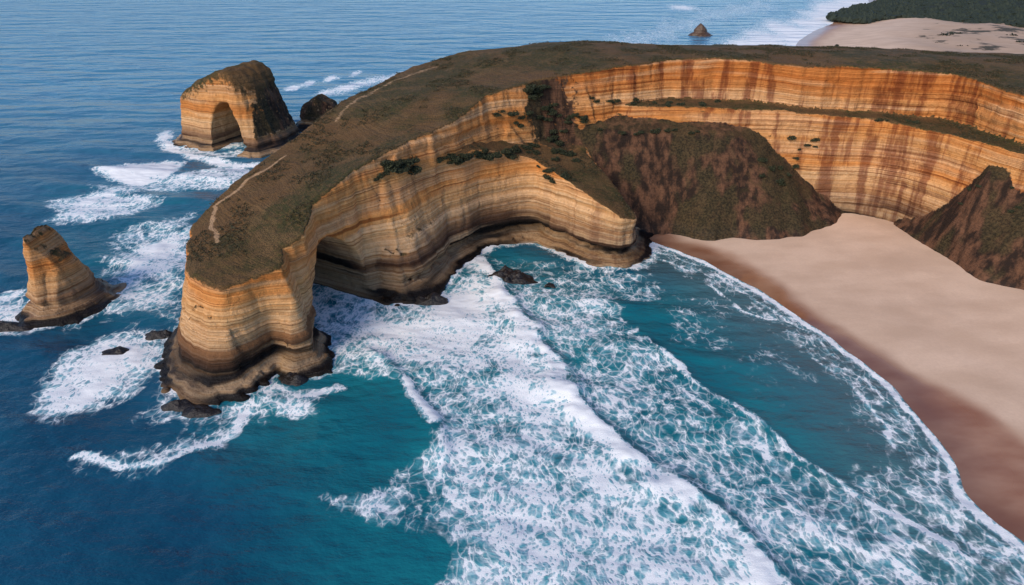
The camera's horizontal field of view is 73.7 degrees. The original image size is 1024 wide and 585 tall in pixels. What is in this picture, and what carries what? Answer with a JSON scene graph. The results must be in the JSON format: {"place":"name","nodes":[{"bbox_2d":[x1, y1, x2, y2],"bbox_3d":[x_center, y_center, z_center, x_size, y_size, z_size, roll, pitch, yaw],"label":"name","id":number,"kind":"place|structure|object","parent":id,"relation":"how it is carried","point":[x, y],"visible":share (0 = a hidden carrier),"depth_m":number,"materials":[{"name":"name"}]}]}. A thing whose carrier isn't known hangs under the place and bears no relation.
{"place":"outdoors","nodes":[
{"label":"outdoors","id":0,"kind":"place"},
{"bbox_2d":[0,0,1023,584],"bbox_3d":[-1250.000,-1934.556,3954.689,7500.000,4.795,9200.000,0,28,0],"label":"sea water","id":1,"kind":"structure","parent":0,"point":[664,416],"depth_m":244.08,"materials":[{"name":"blue liquid"}]},
{"bbox_2d":[0,320,33,331],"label":"skerry","id":2,"kind":"structure","parent":1,"relation":"in","point":[8,326],"depth_m":288.91,"materials":[{"name":"grey stone"}]},
{"bbox_2d":[15,225,126,327],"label":"pointed sea stack","id":3,"kind":"object","parent":1,"relation":"in","point":[65,286],"visible":0.94,"depth_m":296.50,"materials":[{"name":"stone"}]},
{"bbox_2d":[102,346,128,354],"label":"skerry","id":4,"kind":"structure","parent":1,"relation":"in","point":[119,350],"depth_m":272.98,"materials":[{"name":"grey stone"}]},
{"bbox_2d":[145,330,171,340],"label":"skerry","id":5,"kind":"structure","parent":1,"relation":"in","point":[154,334],"depth_m":284.21,"materials":[{"name":"grey stone"}]},
{"bbox_2d":[161,399,196,411],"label":"skerry","id":6,"kind":"structure","parent":1,"relation":"in","point":[178,405],"depth_m":241.79,"materials":[{"name":"grey stone"}]},
{"bbox_2d":[181,404,221,417],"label":"skerry","id":7,"kind":"structure","parent":1,"relation":"in","point":[200,411],"depth_m":239.07,"materials":[{"name":"grey stone"}]},
{"bbox_2d":[172,60,300,157],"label":"arched sea stack","id":8,"kind":"object","parent":1,"relation":"in","point":[240,102],"visible":0.99,"depth_m":516.92,"materials":[{"name":"stone"}]},
{"bbox_2d":[278,372,308,385],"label":"skerry","id":9,"kind":"structure","parent":1,"relation":"in","point":[296,379],"depth_m":255.79,"materials":[{"name":"grey stone"}]},
{"bbox_2d":[296,94,336,131],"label":"sea stack","id":10,"kind":"object","parent":1,"relation":"in","point":[314,108],"visible":0.57,"depth_m":577.78,"materials":[{"name":"stone"}]},
{"bbox_2d":[413,292,447,305],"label":"skerry","id":11,"kind":"structure","parent":1,"relation":"in","point":[433,298],"depth_m":309.22,"materials":[{"name":"grey stone"}]},
{"bbox_2d":[487,265,537,284],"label":"skerry","id":12,"kind":"structure","parent":1,"relation":"in","point":[505,273],"depth_m":328.39,"materials":[{"name":"grey stone"}]},
{"bbox_2d":[544,282,555,287],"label":"skerry","id":13,"kind":"structure","parent":1,"relation":"in","point":[549,284],"depth_m":323.62,"materials":[{"name":"grey stone"}]},
{"bbox_2d":[688,23,712,36],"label":"offshore rock","id":14,"kind":"object","parent":1,"relation":"in","point":[700,29],"visible":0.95,"depth_m":1084.75,"materials":[{"name":"brown stone"}]},
{"bbox_2d":[154,41,1023,405],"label":"headland","id":15,"kind":"structure","parent":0,"point":[244,329],"depth_m":354.47,"materials":[{"name":"stone"}]},
{"bbox_2d":[379,171,389,175],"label":"bush","id":16,"kind":"object","parent":15,"relation":"on","point":[386,173],"visible":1,"depth_m":300.04,"materials":[{"name":"green plant"}]},
{"bbox_2d":[380,159,393,165],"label":"bush","id":17,"kind":"object","parent":15,"relation":"on","point":[386,163],"visible":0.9,"depth_m":300.46,"materials":[{"name":"green plant"}]},
{"bbox_2d":[383,166,396,172],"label":"bush","id":18,"kind":"object","parent":15,"relation":"on","point":[392,169],"visible":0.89,"depth_m":301.14,"materials":[{"name":"green plant"}]},
{"bbox_2d":[384,160,395,167],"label":"bush","id":19,"kind":"object","parent":15,"relation":"on","point":[388,166],"visible":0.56,"depth_m":300.91,"materials":[{"name":"green plant"}]},
{"bbox_2d":[392,161,402,167],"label":"bush","id":20,"kind":"object","parent":15,"relation":"on","point":[399,164],"visible":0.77,"depth_m":303.92,"materials":[{"name":"green plant"}]},
{"bbox_2d":[395,165,408,173],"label":"bush","id":21,"kind":"object","parent":15,"relation":"on","point":[399,171],"visible":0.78,"depth_m":305.08,"materials":[{"name":"green plant"}]},
{"bbox_2d":[401,163,410,168],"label":"bush","id":22,"kind":"object","parent":15,"relation":"on","point":[408,166],"visible":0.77,"depth_m":307.67,"materials":[{"name":"green plant"}]},
{"bbox_2d":[408,155,419,163],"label":"bush","id":23,"kind":"object","parent":15,"relation":"on","point":[415,160],"visible":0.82,"depth_m":312.70,"materials":[{"name":"green plant"}]},
{"bbox_2d":[408,165,421,174],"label":"bush","id":24,"kind":"object","parent":15,"relation":"on","point":[415,170],"visible":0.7,"depth_m":312.90,"materials":[{"name":"green plant"}]},
{"bbox_2d":[447,153,456,158],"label":"bush","id":25,"kind":"object","parent":15,"relation":"on","point":[451,155],"visible":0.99,"depth_m":329.39,"materials":[{"name":"green plant"}]},
{"bbox_2d":[455,159,464,165],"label":"bush","id":26,"kind":"object","parent":15,"relation":"on","point":[459,162],"visible":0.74,"depth_m":331.77,"materials":[{"name":"green plant"}]},
{"bbox_2d":[460,152,470,158],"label":"bush","id":27,"kind":"object","parent":15,"relation":"on","point":[468,155],"visible":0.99,"depth_m":333.24,"materials":[{"name":"green plant"}]},
{"bbox_2d":[464,153,473,160],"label":"bush","id":28,"kind":"object","parent":15,"relation":"on","point":[468,159],"visible":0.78,"depth_m":335.29,"materials":[{"name":"green plant"}]},
{"bbox_2d":[483,153,493,159],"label":"bush","id":29,"kind":"object","parent":15,"relation":"on","point":[490,156],"visible":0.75,"depth_m":342.95,"materials":[{"name":"green plant"}]},
{"bbox_2d":[490,152,502,158],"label":"bush","id":30,"kind":"object","parent":15,"relation":"on","point":[497,155],"visible":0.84,"depth_m":345.20,"materials":[{"name":"green plant"}]},
{"bbox_2d":[500,148,510,153],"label":"bush","id":31,"kind":"object","parent":15,"relation":"on","point":[505,151],"visible":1,"depth_m":348.38,"materials":[{"name":"green plant"}]},
{"bbox_2d":[507,110,519,116],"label":"bush","id":32,"kind":"object","parent":15,"relation":"on","point":[513,113],"visible":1,"depth_m":355.48,"materials":[{"name":"green plant"}]},
{"bbox_2d":[509,154,518,159],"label":"bush","id":33,"kind":"object","parent":15,"relation":"on","point":[513,157],"visible":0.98,"depth_m":350.72,"materials":[{"name":"green plant"}]},
{"bbox_2d":[509,144,519,152],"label":"bush","id":34,"kind":"object","parent":15,"relation":"on","point":[514,148],"visible":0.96,"depth_m":353.40,"materials":[{"name":"green plant"}]},
{"bbox_2d":[521,144,531,149],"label":"bush","id":35,"kind":"object","parent":15,"relation":"on","point":[525,146],"visible":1,"depth_m":360.13,"materials":[{"name":"green plant"}]},
{"bbox_2d":[522,88,533,92],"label":"bush","id":36,"kind":"object","parent":15,"relation":"on","point":[525,90],"visible":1,"depth_m":358.33,"materials":[{"name":"green plant"}]},
{"bbox_2d":[526,84,536,89],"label":"bush","id":37,"kind":"object","parent":15,"relation":"on","point":[532,87],"visible":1,"depth_m":358.33,"materials":[{"name":"green plant"}]},
{"bbox_2d":[528,94,537,98],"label":"bush","id":38,"kind":"object","parent":15,"relation":"on","point":[532,96],"visible":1,"depth_m":360.89,"materials":[{"name":"green plant"}]},
{"bbox_2d":[527,142,539,147],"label":"bush","id":39,"kind":"object","parent":15,"relation":"on","point":[532,144],"visible":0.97,"depth_m":365.33,"materials":[{"name":"green plant"}]},
{"bbox_2d":[531,150,539,154],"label":"bush","id":40,"kind":"object","parent":15,"relation":"on","point":[536,152],"visible":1,"depth_m":359.77,"materials":[{"name":"green plant"}]},
{"bbox_2d":[536,84,547,90],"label":"bush","id":41,"kind":"object","parent":15,"relation":"on","point":[539,87],"visible":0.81,"depth_m":362.63,"materials":[{"name":"green plant"}]},
{"bbox_2d":[545,168,555,171],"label":"bush","id":42,"kind":"object","parent":15,"relation":"on","point":[549,170],"visible":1,"depth_m":348.36,"materials":[{"name":"green plant"}]},
{"bbox_2d":[547,110,556,115],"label":"bush","id":43,"kind":"object","parent":15,"relation":"on","point":[554,112],"visible":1,"depth_m":369.81,"materials":[{"name":"green plant"}]},
{"bbox_2d":[547,135,556,141],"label":"bush","id":44,"kind":"object","parent":15,"relation":"on","point":[554,138],"visible":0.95,"depth_m":373.58,"materials":[{"name":"green plant"}]},
{"bbox_2d":[549,129,557,133],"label":"bush","id":45,"kind":"object","parent":15,"relation":"on","point":[553,131],"visible":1,"depth_m":373.37,"materials":[{"name":"green plant"}]},
{"bbox_2d":[550,147,561,153],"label":"bush","id":46,"kind":"object","parent":15,"relation":"on","point":[553,150],"visible":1,"depth_m":365.65,"materials":[{"name":"green plant"}]},
{"bbox_2d":[553,139,563,145],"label":"bush","id":47,"kind":"object","parent":15,"relation":"on","point":[559,142],"visible":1,"depth_m":373.57,"materials":[{"name":"green plant"}]},
{"bbox_2d":[556,149,565,154],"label":"bush","id":48,"kind":"object","parent":15,"relation":"on","point":[563,151],"visible":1,"depth_m":366.10,"materials":[{"name":"green plant"}]},
{"bbox_2d":[565,150,573,155],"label":"bush","id":49,"kind":"object","parent":15,"relation":"on","point":[570,153],"visible":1,"depth_m":366.76,"materials":[{"name":"green plant"}]},
{"bbox_2d":[186,40,1023,261],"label":"scrub","id":50,"kind":"object","parent":15,"relation":"on","point":[674,48],"visible":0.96,"depth_m":357.67,"materials":[{"name":"green plant"}]},
{"bbox_2d":[650,128,659,133],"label":"bush","id":51,"kind":"object","parent":15,"relation":"on","point":[656,131],"visible":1,"depth_m":376.57,"materials":[{"name":"green plant"}]},
{"bbox_2d":[776,178,783,183],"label":"bush","id":52,"kind":"object","parent":15,"relation":"on","point":[780,180],"visible":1,"depth_m":377.16,"materials":[{"name":"green plant"}]},
{"bbox_2d":[787,136,796,140],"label":"bush","id":53,"kind":"object","parent":15,"relation":"on","point":[793,137],"visible":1,"depth_m":378.45,"materials":[{"name":"green plant"}]},
{"bbox_2d":[650,0,1023,541],"bbox_3d":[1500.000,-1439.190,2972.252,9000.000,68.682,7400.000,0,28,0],"label":"ground","id":54,"kind":"structure","parent":0,"point":[934,339],"depth_m":301.73,"materials":[{"name":"beige sand"}]},
{"bbox_2d":[826,0,1023,27],"bbox_3d":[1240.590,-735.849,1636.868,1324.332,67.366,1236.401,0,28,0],"label":"forest","id":55,"kind":"object","parent":54,"relation":"on","point":[1009,12],"visible":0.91,"depth_m":1242.09,"materials":[{"name":"green plant"}]},
{"bbox_2d":[939,32,952,35],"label":"dune shrub","id":56,"kind":"object","parent":54,"relation":"on","point":[947,33],"visible":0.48,"depth_m":1017.25,"materials":[{"name":"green plant"}]}
]}

